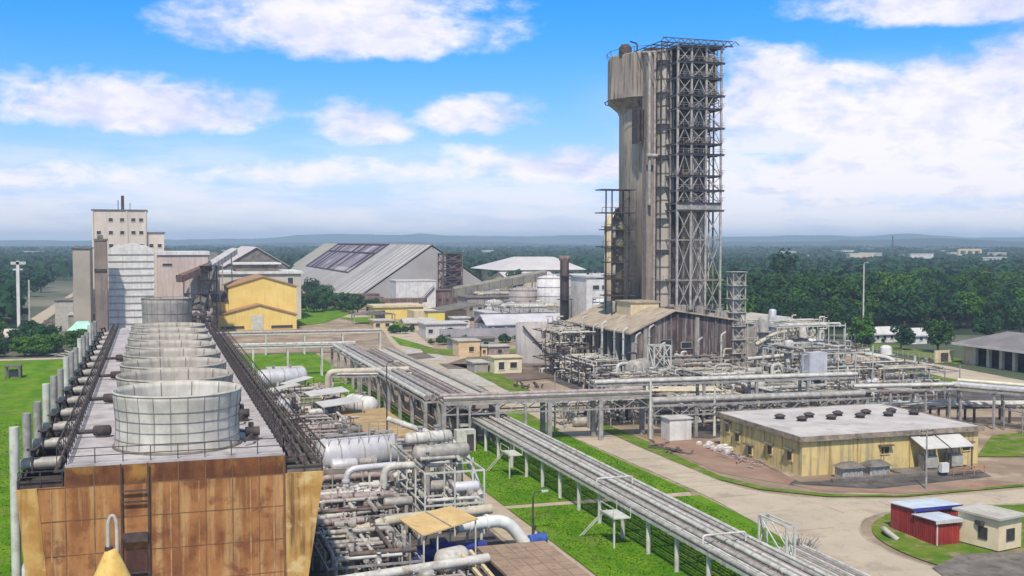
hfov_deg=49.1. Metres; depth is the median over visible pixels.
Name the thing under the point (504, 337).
shrub
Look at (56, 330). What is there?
bush
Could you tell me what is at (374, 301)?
tree
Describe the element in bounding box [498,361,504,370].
window
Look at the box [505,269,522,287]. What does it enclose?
tree
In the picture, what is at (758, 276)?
forest tree
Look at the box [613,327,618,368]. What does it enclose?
pipe column
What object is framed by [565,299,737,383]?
tower hall
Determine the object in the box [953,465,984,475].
pipe fence
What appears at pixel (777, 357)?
pipe
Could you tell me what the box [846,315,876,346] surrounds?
tree
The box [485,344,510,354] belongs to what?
hut
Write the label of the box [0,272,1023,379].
ground
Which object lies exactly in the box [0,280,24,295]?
tree
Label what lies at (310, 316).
lawn
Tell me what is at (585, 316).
pipe column
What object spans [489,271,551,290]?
hall
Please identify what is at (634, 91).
prill tower
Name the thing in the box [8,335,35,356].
bush
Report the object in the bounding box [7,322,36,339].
bush
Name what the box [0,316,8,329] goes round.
bush
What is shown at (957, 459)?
transformer
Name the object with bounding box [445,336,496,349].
building
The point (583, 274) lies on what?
roof
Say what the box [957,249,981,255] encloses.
unfinished frame
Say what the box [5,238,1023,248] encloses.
hills
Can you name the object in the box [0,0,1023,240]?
sky
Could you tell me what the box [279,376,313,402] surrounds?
sheet roof
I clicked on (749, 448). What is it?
window
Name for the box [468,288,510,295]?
pipe skid
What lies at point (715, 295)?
forest tree
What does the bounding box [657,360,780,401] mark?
pipe skid
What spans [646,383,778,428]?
pipe skid
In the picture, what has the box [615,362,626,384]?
pipe
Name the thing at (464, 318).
building
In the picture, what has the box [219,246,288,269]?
storage shed
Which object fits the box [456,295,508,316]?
building
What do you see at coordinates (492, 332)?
yard wall
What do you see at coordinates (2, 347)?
bush
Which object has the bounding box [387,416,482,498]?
pipe
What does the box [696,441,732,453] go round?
scrap pile
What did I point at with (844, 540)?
road
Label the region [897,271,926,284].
forest tree
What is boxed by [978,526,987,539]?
window
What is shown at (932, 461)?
transformer
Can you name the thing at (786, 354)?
process column
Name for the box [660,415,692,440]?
white cabin
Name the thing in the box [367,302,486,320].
yellow shed
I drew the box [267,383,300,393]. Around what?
sheet roof
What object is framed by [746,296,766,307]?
forest tree
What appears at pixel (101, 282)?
concrete shaft
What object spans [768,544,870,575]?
pipe rack
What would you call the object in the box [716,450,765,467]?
scrap pile
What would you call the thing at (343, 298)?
tree
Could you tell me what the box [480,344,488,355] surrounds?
hut
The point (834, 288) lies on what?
forest tree
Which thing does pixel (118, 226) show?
tower block
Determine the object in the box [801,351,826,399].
white tank box
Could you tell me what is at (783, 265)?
tree
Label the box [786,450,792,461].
window
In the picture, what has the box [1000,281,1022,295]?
forest tree
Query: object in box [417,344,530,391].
verge
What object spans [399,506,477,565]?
canopy
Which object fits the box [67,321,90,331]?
roof
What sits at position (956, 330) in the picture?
forest floor
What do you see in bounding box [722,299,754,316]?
tree
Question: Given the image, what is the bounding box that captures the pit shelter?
[4,364,22,378]
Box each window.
[162,263,172,265]
[221,326,243,328]
[271,325,292,327]
[287,277,293,283]
[468,346,474,351]
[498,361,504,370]
[509,361,517,368]
[592,285,599,289]
[660,339,671,344]
[681,342,691,348]
[725,423,729,432]
[735,433,739,442]
[747,445,752,455]
[767,445,772,455]
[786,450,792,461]
[880,446,889,454]
[961,447,970,451]
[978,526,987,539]
[1006,528,1014,541]
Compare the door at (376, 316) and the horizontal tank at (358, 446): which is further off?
the door at (376, 316)
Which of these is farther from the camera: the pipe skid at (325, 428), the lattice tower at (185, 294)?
the lattice tower at (185, 294)
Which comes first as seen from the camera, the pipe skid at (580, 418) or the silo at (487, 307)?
the pipe skid at (580, 418)
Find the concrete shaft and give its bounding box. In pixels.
[93,235,107,331]
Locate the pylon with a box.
[28,280,29,319]
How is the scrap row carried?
on the ground at (51, 292)
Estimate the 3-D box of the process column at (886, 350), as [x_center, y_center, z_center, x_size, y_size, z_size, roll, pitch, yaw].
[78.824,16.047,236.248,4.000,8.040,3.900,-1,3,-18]
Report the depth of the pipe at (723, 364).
213.15 m
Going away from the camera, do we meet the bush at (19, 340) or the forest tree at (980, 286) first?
the bush at (19, 340)
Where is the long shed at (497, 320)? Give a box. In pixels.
[474,313,569,328]
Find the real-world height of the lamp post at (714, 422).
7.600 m
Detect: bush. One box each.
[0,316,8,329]
[0,333,6,342]
[0,339,8,354]
[2,328,24,347]
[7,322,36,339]
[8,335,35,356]
[13,339,36,356]
[18,325,58,347]
[19,319,43,325]
[29,337,55,356]
[33,334,53,354]
[46,325,61,334]
[51,334,65,351]
[64,330,80,344]
[772,533,821,549]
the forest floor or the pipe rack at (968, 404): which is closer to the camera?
the pipe rack at (968, 404)
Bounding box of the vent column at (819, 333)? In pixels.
[818,330,822,338]
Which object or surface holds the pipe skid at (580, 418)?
on the pipe yard at (492, 538)
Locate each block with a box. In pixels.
[54,298,73,330]
[67,312,95,328]
[71,247,93,323]
[91,196,171,329]
[108,243,154,330]
[516,322,556,362]
[571,274,603,317]
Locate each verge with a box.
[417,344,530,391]
[513,405,1023,495]
[853,342,979,389]
[872,504,1023,564]
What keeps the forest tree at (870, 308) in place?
on the forest floor
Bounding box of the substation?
[715,403,984,475]
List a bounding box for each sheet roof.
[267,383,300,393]
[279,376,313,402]
[282,394,295,410]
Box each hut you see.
[451,338,480,356]
[465,359,489,372]
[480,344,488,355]
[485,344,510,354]
[486,354,523,373]
[867,326,898,342]
[899,328,927,343]
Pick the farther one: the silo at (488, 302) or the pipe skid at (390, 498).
the silo at (488, 302)
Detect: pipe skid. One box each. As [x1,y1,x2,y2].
[192,308,215,330]
[271,380,343,421]
[271,393,297,425]
[286,413,314,451]
[295,407,349,444]
[301,416,370,447]
[310,512,422,575]
[315,476,422,552]
[318,455,394,511]
[390,434,484,538]
[408,568,471,575]
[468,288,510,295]
[490,300,559,313]
[532,323,597,378]
[545,316,572,352]
[552,384,656,428]
[558,348,627,388]
[589,365,693,405]
[645,348,738,385]
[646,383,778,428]
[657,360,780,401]
[734,378,850,408]
[740,314,845,373]
[762,340,873,403]
[809,375,936,414]
[828,356,960,400]
[1003,401,1023,433]
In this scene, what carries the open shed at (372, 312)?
on the plant yard at (1010, 469)
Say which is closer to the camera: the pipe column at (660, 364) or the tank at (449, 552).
the tank at (449, 552)
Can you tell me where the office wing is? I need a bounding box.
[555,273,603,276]
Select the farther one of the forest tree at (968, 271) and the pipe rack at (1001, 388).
the forest tree at (968, 271)
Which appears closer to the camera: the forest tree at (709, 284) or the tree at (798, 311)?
the tree at (798, 311)
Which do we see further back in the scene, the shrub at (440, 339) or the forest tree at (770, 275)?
the forest tree at (770, 275)
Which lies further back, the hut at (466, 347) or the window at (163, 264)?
the window at (163, 264)
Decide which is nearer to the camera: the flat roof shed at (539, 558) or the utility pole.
the flat roof shed at (539, 558)
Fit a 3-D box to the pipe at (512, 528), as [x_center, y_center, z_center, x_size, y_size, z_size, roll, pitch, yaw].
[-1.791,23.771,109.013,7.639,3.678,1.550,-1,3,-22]
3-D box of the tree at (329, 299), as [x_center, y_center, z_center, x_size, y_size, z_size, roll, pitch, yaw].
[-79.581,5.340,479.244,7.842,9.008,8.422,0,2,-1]
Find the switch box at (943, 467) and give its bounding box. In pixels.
[939,462,948,475]
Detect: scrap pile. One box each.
[513,380,543,388]
[648,439,693,453]
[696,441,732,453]
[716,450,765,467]
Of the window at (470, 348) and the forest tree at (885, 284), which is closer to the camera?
the window at (470, 348)
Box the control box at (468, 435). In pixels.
[454,428,475,451]
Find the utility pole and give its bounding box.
[920,428,932,488]
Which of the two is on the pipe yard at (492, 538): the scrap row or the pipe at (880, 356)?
the pipe at (880, 356)
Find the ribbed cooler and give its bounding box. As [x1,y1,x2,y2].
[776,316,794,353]
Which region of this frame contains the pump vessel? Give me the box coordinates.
[624,352,652,383]
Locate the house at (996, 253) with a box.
[987,252,1006,255]
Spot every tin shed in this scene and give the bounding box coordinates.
[3,329,11,338]
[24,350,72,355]
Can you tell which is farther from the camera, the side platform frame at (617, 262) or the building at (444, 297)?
the building at (444, 297)
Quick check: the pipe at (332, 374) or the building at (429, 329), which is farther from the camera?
the building at (429, 329)
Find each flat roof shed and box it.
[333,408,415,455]
[460,541,589,575]
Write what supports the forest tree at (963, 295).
on the forest floor
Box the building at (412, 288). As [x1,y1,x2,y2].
[389,279,435,308]
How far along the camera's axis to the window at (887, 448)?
146.32 m
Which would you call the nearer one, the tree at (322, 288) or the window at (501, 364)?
the window at (501, 364)
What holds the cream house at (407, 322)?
on the plant yard at (1010, 469)
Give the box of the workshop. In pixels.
[210,274,297,330]
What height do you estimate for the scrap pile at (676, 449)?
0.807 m
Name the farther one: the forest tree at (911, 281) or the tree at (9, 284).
the tree at (9, 284)
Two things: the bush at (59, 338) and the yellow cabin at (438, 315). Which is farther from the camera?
the yellow cabin at (438, 315)
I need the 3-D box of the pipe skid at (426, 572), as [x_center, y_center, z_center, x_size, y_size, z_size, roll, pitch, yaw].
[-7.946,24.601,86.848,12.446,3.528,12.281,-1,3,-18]
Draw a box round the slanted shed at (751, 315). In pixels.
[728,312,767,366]
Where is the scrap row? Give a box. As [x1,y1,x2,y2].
[37,319,54,326]
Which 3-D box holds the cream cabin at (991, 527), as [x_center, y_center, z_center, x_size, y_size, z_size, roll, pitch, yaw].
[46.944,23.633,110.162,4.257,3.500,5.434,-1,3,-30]
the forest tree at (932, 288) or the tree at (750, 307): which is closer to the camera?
the tree at (750, 307)
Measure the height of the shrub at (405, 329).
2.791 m
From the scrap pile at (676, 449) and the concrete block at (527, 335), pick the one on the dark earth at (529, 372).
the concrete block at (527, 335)
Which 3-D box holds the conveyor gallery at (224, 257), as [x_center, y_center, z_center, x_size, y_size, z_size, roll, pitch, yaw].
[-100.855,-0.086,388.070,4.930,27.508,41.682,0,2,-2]
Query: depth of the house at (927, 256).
1373.87 m
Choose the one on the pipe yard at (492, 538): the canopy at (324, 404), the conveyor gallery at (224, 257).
the canopy at (324, 404)
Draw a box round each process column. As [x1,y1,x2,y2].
[754,317,772,379]
[768,309,775,373]
[780,340,797,372]
[795,327,811,367]
[877,345,895,373]
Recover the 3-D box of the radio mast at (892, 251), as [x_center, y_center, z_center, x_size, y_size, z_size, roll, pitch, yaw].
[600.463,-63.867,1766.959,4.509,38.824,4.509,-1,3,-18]
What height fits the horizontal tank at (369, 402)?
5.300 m
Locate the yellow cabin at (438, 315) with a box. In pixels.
[424,311,445,320]
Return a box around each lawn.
[0,359,62,575]
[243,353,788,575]
[298,305,515,351]
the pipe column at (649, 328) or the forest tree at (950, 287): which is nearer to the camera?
the pipe column at (649, 328)
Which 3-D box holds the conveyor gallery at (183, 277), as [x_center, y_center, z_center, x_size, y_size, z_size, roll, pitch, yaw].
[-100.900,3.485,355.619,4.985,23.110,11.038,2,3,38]
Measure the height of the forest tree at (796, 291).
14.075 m
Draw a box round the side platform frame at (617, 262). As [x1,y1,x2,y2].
[595,189,635,315]
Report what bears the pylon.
on the ground at (51, 292)
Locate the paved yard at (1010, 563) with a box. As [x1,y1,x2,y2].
[933,551,1023,575]
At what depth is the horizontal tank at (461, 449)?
117.53 m
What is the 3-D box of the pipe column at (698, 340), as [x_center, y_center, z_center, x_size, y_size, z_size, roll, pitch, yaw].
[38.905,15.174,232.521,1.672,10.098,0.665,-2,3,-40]
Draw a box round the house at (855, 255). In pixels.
[845,253,873,257]
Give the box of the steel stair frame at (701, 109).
[634,37,739,318]
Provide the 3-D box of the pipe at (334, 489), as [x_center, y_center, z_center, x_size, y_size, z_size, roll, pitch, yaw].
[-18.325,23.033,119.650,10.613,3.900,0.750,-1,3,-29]
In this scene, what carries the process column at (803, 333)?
on the pipe yard at (492, 538)
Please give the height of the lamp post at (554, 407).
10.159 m
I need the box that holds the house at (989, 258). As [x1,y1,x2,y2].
[982,257,1006,260]
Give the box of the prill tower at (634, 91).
[604,41,718,312]
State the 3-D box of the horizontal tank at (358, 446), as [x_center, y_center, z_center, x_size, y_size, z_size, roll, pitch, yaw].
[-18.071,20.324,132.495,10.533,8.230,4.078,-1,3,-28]
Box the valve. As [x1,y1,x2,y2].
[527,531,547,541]
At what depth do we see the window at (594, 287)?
409.27 m
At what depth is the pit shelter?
245.20 m
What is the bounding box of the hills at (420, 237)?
[0,233,1023,245]
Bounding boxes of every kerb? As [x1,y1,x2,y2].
[500,404,788,541]
[693,469,1021,498]
[859,503,1023,566]
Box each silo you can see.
[484,299,503,308]
[484,305,499,309]
[509,286,536,302]
[537,274,570,317]
[592,297,603,306]
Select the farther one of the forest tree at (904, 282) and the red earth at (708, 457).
the forest tree at (904, 282)
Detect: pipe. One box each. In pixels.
[94,514,130,575]
[313,504,492,562]
[317,509,387,537]
[319,459,448,515]
[321,481,379,491]
[340,553,489,575]
[342,461,395,490]
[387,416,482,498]
[455,514,529,542]
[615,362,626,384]
[713,363,733,380]
[747,352,854,373]
[755,328,798,382]
[770,362,782,392]
[845,351,906,374]
[881,526,900,539]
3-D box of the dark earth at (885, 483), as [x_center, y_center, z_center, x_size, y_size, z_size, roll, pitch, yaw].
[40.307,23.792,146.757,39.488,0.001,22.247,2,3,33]
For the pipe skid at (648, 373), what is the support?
on the pipe yard at (492, 538)
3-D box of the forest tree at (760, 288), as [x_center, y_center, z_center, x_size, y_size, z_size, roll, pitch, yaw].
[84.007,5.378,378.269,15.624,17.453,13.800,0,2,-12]
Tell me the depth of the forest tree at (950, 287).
405.81 m
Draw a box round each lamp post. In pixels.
[386,360,398,432]
[532,490,547,533]
[554,370,564,434]
[649,378,651,438]
[713,387,715,435]
[862,262,868,320]
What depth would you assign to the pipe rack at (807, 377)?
181.65 m
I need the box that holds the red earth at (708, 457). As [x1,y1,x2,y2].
[642,436,1023,492]
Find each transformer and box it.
[918,450,937,468]
[944,449,962,466]
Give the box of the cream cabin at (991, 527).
[952,503,1023,551]
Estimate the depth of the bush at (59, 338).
302.38 m
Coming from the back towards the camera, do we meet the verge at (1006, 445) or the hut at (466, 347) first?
the hut at (466, 347)
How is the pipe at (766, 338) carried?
on the pipe yard at (492, 538)
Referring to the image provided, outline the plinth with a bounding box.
[831,465,969,482]
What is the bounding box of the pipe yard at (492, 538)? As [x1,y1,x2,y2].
[297,368,1023,575]
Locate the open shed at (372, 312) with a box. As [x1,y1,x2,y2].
[351,310,394,324]
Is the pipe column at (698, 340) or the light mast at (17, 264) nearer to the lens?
the pipe column at (698, 340)
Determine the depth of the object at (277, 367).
221.63 m
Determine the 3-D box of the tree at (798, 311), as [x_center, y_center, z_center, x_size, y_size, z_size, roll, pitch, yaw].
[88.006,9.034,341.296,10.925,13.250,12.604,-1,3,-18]
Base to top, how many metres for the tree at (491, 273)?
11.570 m
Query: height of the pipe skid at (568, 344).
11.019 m
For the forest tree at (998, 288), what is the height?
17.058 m
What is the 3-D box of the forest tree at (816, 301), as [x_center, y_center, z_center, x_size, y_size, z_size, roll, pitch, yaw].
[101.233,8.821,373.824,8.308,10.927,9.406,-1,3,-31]
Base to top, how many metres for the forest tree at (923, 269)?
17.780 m
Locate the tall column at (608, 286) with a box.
[601,214,613,302]
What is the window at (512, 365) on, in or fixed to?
in the hut at (507, 363)
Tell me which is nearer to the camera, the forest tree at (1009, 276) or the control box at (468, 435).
the control box at (468, 435)
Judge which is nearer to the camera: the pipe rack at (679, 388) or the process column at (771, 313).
the pipe rack at (679, 388)
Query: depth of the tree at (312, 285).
589.81 m
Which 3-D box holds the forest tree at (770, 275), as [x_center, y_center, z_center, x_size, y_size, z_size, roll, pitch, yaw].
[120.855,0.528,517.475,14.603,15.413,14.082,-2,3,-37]
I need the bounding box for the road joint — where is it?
[488,387,999,531]
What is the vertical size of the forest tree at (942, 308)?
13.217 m
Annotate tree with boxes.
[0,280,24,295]
[12,290,22,299]
[14,266,30,274]
[15,273,41,296]
[30,269,55,292]
[34,267,53,277]
[301,277,320,292]
[301,296,306,308]
[302,294,310,311]
[304,289,324,311]
[315,284,334,292]
[318,290,334,310]
[332,292,344,309]
[337,292,352,311]
[346,293,365,312]
[364,297,384,310]
[461,263,475,269]
[473,269,481,277]
[487,270,496,276]
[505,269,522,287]
[706,270,724,277]
[706,276,726,292]
[706,284,729,307]
[707,286,729,312]
[716,273,732,283]
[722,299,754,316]
[728,273,761,297]
[742,278,785,305]
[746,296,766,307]
[749,271,765,278]
[749,299,787,316]
[751,288,779,304]
[762,273,777,279]
[765,272,802,295]
[769,248,800,275]
[777,287,811,307]
[778,299,801,318]
[780,291,806,310]
[782,296,817,328]
[790,272,803,279]
[791,275,815,288]
[796,279,824,295]
[797,285,825,308]
[802,298,831,330]
[809,299,848,338]
[812,272,852,307]
[814,292,836,310]
[830,298,861,327]
[840,277,856,323]
[841,274,885,308]
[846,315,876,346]
[854,295,880,326]
[865,272,880,283]
[866,270,901,316]
[874,279,908,325]
[876,289,925,324]
[890,273,921,287]
[890,324,915,349]
[893,278,919,322]
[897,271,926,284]
[905,295,929,327]
[911,266,936,277]
[912,282,945,322]
[917,290,937,327]
[918,272,941,282]
[920,318,954,349]
[923,291,964,320]
[932,271,942,280]
[937,279,969,322]
[950,290,975,327]
[954,291,987,328]
[956,267,988,280]
[961,275,997,317]
[966,275,1004,318]
[971,312,1004,334]
[978,293,999,317]
[988,290,1023,329]
[993,270,1017,282]
[997,287,1023,326]
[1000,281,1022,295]
[1002,301,1023,332]
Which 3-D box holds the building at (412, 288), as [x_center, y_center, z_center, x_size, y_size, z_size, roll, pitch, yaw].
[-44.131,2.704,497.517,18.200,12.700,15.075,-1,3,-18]
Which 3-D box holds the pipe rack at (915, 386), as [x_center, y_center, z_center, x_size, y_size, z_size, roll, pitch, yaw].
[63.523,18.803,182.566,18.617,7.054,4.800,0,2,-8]
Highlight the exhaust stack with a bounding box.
[557,256,572,324]
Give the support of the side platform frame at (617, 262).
on the tower hall at (679, 328)
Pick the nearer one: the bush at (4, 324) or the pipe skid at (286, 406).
the pipe skid at (286, 406)
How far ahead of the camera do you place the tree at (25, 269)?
726.43 m
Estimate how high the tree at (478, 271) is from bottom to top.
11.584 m
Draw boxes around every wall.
[440,327,515,342]
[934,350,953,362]
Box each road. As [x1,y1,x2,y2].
[0,354,1023,382]
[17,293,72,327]
[343,313,1023,575]
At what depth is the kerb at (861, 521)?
117.73 m
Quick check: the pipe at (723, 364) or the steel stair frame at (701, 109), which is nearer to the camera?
the pipe at (723, 364)
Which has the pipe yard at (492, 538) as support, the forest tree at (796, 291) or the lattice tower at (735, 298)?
the lattice tower at (735, 298)
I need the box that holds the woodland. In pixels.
[0,244,1023,319]
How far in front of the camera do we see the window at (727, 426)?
160.90 m
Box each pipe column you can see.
[581,315,586,352]
[592,323,597,352]
[601,320,606,365]
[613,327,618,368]
[622,327,627,371]
[634,332,640,358]
[648,324,654,358]
[659,342,664,366]
[696,337,702,375]
[719,331,725,362]
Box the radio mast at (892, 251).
[891,235,893,252]
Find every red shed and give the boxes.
[888,498,962,536]
[912,511,963,545]
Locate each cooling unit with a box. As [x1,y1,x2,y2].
[831,461,866,477]
[859,459,892,475]
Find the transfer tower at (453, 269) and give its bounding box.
[437,253,462,288]
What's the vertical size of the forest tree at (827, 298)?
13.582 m
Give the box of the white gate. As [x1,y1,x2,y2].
[844,328,855,344]
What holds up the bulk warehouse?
on the plant yard at (1010, 469)
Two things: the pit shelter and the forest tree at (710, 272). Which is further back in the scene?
the forest tree at (710, 272)
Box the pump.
[413,537,487,563]
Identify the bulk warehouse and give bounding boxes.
[291,243,494,307]
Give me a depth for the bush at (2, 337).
318.92 m
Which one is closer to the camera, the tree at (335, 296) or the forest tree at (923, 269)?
the tree at (335, 296)
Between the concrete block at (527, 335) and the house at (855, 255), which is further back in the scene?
the house at (855, 255)
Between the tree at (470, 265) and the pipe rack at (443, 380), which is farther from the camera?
the tree at (470, 265)
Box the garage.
[951,331,1023,370]
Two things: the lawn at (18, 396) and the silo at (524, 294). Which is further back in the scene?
the silo at (524, 294)
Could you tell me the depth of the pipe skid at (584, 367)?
232.97 m
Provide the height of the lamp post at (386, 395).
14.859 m
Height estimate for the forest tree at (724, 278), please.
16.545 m
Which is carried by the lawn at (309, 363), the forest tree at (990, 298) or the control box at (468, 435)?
the control box at (468, 435)
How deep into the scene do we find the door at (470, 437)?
158.75 m
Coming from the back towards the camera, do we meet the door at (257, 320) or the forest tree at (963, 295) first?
the forest tree at (963, 295)
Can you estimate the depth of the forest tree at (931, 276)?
486.59 m
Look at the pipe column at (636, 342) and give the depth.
227.07 m
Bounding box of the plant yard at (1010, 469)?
[209,290,1023,575]
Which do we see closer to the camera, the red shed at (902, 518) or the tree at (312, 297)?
the red shed at (902, 518)
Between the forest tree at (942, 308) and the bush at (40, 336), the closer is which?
the bush at (40, 336)
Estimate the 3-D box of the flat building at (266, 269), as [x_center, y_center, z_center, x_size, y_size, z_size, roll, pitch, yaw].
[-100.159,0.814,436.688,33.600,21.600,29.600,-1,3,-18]
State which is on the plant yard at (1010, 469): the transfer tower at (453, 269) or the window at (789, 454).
the transfer tower at (453, 269)
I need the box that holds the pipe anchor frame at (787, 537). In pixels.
[758,513,795,575]
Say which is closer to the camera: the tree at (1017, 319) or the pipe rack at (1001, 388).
the pipe rack at (1001, 388)
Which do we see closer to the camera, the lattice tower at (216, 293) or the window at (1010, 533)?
the window at (1010, 533)
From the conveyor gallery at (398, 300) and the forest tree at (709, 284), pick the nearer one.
the forest tree at (709, 284)
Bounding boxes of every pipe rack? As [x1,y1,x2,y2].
[213,329,380,354]
[233,341,356,375]
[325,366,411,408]
[330,343,455,436]
[369,347,487,428]
[399,384,477,443]
[436,387,652,444]
[450,410,830,575]
[588,371,858,428]
[619,386,721,417]
[642,390,868,438]
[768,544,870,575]
[842,382,961,420]
[860,400,1023,422]
[948,378,1023,429]
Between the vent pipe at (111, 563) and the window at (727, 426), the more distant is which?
the window at (727, 426)
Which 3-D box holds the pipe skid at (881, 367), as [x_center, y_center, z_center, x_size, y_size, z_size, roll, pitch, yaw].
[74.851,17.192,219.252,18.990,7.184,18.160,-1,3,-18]
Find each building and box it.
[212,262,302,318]
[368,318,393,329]
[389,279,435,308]
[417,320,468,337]
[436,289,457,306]
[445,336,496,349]
[448,316,470,327]
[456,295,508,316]
[472,308,556,328]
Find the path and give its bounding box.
[312,383,690,575]
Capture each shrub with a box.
[389,326,397,332]
[397,325,409,333]
[435,334,446,344]
[498,333,511,342]
[864,339,872,344]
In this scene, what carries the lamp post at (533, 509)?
on the path
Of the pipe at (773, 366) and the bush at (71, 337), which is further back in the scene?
the bush at (71, 337)
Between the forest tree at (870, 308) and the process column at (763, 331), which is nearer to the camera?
the process column at (763, 331)
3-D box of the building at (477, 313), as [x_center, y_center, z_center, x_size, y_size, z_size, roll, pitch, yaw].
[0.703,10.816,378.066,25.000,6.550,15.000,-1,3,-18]
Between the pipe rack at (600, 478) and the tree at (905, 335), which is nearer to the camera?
the pipe rack at (600, 478)
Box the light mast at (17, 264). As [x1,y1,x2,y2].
[11,261,25,326]
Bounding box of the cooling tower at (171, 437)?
[9,297,325,575]
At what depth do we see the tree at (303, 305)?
458.81 m
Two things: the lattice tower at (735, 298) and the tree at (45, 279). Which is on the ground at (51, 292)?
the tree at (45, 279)
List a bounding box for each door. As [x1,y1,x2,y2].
[124,549,147,575]
[252,315,262,329]
[375,310,384,318]
[467,434,473,449]
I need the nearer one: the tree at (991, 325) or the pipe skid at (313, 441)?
the pipe skid at (313, 441)
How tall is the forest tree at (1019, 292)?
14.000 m
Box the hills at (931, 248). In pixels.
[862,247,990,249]
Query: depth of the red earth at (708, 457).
144.85 m
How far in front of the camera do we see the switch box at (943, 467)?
142.70 m
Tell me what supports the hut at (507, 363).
on the plant yard at (1010, 469)
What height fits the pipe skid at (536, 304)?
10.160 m
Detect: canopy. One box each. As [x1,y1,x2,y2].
[303,386,349,420]
[315,396,363,420]
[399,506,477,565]
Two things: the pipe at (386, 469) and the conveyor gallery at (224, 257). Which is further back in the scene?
the conveyor gallery at (224, 257)
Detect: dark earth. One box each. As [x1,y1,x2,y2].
[405,352,561,390]
[758,461,990,488]
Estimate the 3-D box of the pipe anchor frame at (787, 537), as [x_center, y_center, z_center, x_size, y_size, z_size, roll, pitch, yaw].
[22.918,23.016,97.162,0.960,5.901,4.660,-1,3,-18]
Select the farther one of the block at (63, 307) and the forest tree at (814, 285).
the forest tree at (814, 285)
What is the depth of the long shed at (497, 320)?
342.45 m
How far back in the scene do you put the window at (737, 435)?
158.17 m
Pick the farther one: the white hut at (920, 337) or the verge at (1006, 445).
the white hut at (920, 337)
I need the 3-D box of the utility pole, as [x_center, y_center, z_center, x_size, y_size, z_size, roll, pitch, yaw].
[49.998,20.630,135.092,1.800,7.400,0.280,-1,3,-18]
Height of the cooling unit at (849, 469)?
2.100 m
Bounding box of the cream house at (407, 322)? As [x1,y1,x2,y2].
[399,317,434,329]
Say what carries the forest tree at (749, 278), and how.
on the forest floor
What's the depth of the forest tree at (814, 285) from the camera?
403.69 m
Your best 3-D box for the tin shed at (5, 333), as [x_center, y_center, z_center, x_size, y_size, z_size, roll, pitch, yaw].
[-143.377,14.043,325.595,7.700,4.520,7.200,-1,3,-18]
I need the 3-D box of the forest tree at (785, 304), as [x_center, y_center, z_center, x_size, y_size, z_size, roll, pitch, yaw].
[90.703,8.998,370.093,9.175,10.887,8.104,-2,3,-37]
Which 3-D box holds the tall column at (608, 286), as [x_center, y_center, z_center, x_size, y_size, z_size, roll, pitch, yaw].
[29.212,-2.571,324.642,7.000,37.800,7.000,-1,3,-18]
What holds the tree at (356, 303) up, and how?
on the plant yard at (1010, 469)
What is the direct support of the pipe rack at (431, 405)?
on the plant yard at (1010, 469)
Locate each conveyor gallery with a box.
[176,263,210,296]
[192,252,218,323]
[208,248,236,323]
[321,298,426,309]
[452,270,546,296]
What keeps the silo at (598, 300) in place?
on the plant yard at (1010, 469)
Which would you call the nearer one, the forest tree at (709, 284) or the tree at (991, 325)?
the tree at (991, 325)
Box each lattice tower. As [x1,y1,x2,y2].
[183,293,201,322]
[199,265,218,331]
[647,344,671,385]
[725,271,747,366]
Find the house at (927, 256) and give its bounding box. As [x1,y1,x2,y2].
[908,254,933,258]
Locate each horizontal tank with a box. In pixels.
[256,365,307,393]
[315,421,402,488]
[344,391,378,409]
[404,425,452,502]
[412,437,469,510]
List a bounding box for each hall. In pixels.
[155,251,209,323]
[472,257,586,280]
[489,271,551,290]
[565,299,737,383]
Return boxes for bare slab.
[400,348,509,391]
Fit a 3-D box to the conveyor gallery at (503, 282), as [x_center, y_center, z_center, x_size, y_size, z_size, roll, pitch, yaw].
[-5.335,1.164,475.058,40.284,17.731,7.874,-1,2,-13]
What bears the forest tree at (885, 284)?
on the forest floor
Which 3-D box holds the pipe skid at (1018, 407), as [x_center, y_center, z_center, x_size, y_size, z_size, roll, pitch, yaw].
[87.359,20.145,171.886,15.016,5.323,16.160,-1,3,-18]
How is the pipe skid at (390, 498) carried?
on the pipe yard at (492, 538)
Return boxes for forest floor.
[795,314,1023,334]
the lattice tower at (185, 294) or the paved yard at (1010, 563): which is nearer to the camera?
the paved yard at (1010, 563)
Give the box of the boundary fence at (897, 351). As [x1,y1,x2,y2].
[830,339,948,361]
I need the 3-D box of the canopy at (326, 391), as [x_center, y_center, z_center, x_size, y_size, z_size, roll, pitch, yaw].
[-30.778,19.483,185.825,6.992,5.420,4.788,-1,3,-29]
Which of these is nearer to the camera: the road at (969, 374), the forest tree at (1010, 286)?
the road at (969, 374)
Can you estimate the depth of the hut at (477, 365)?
254.28 m
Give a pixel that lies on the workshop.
(255, 302)
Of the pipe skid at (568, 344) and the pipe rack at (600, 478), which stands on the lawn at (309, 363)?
the pipe rack at (600, 478)

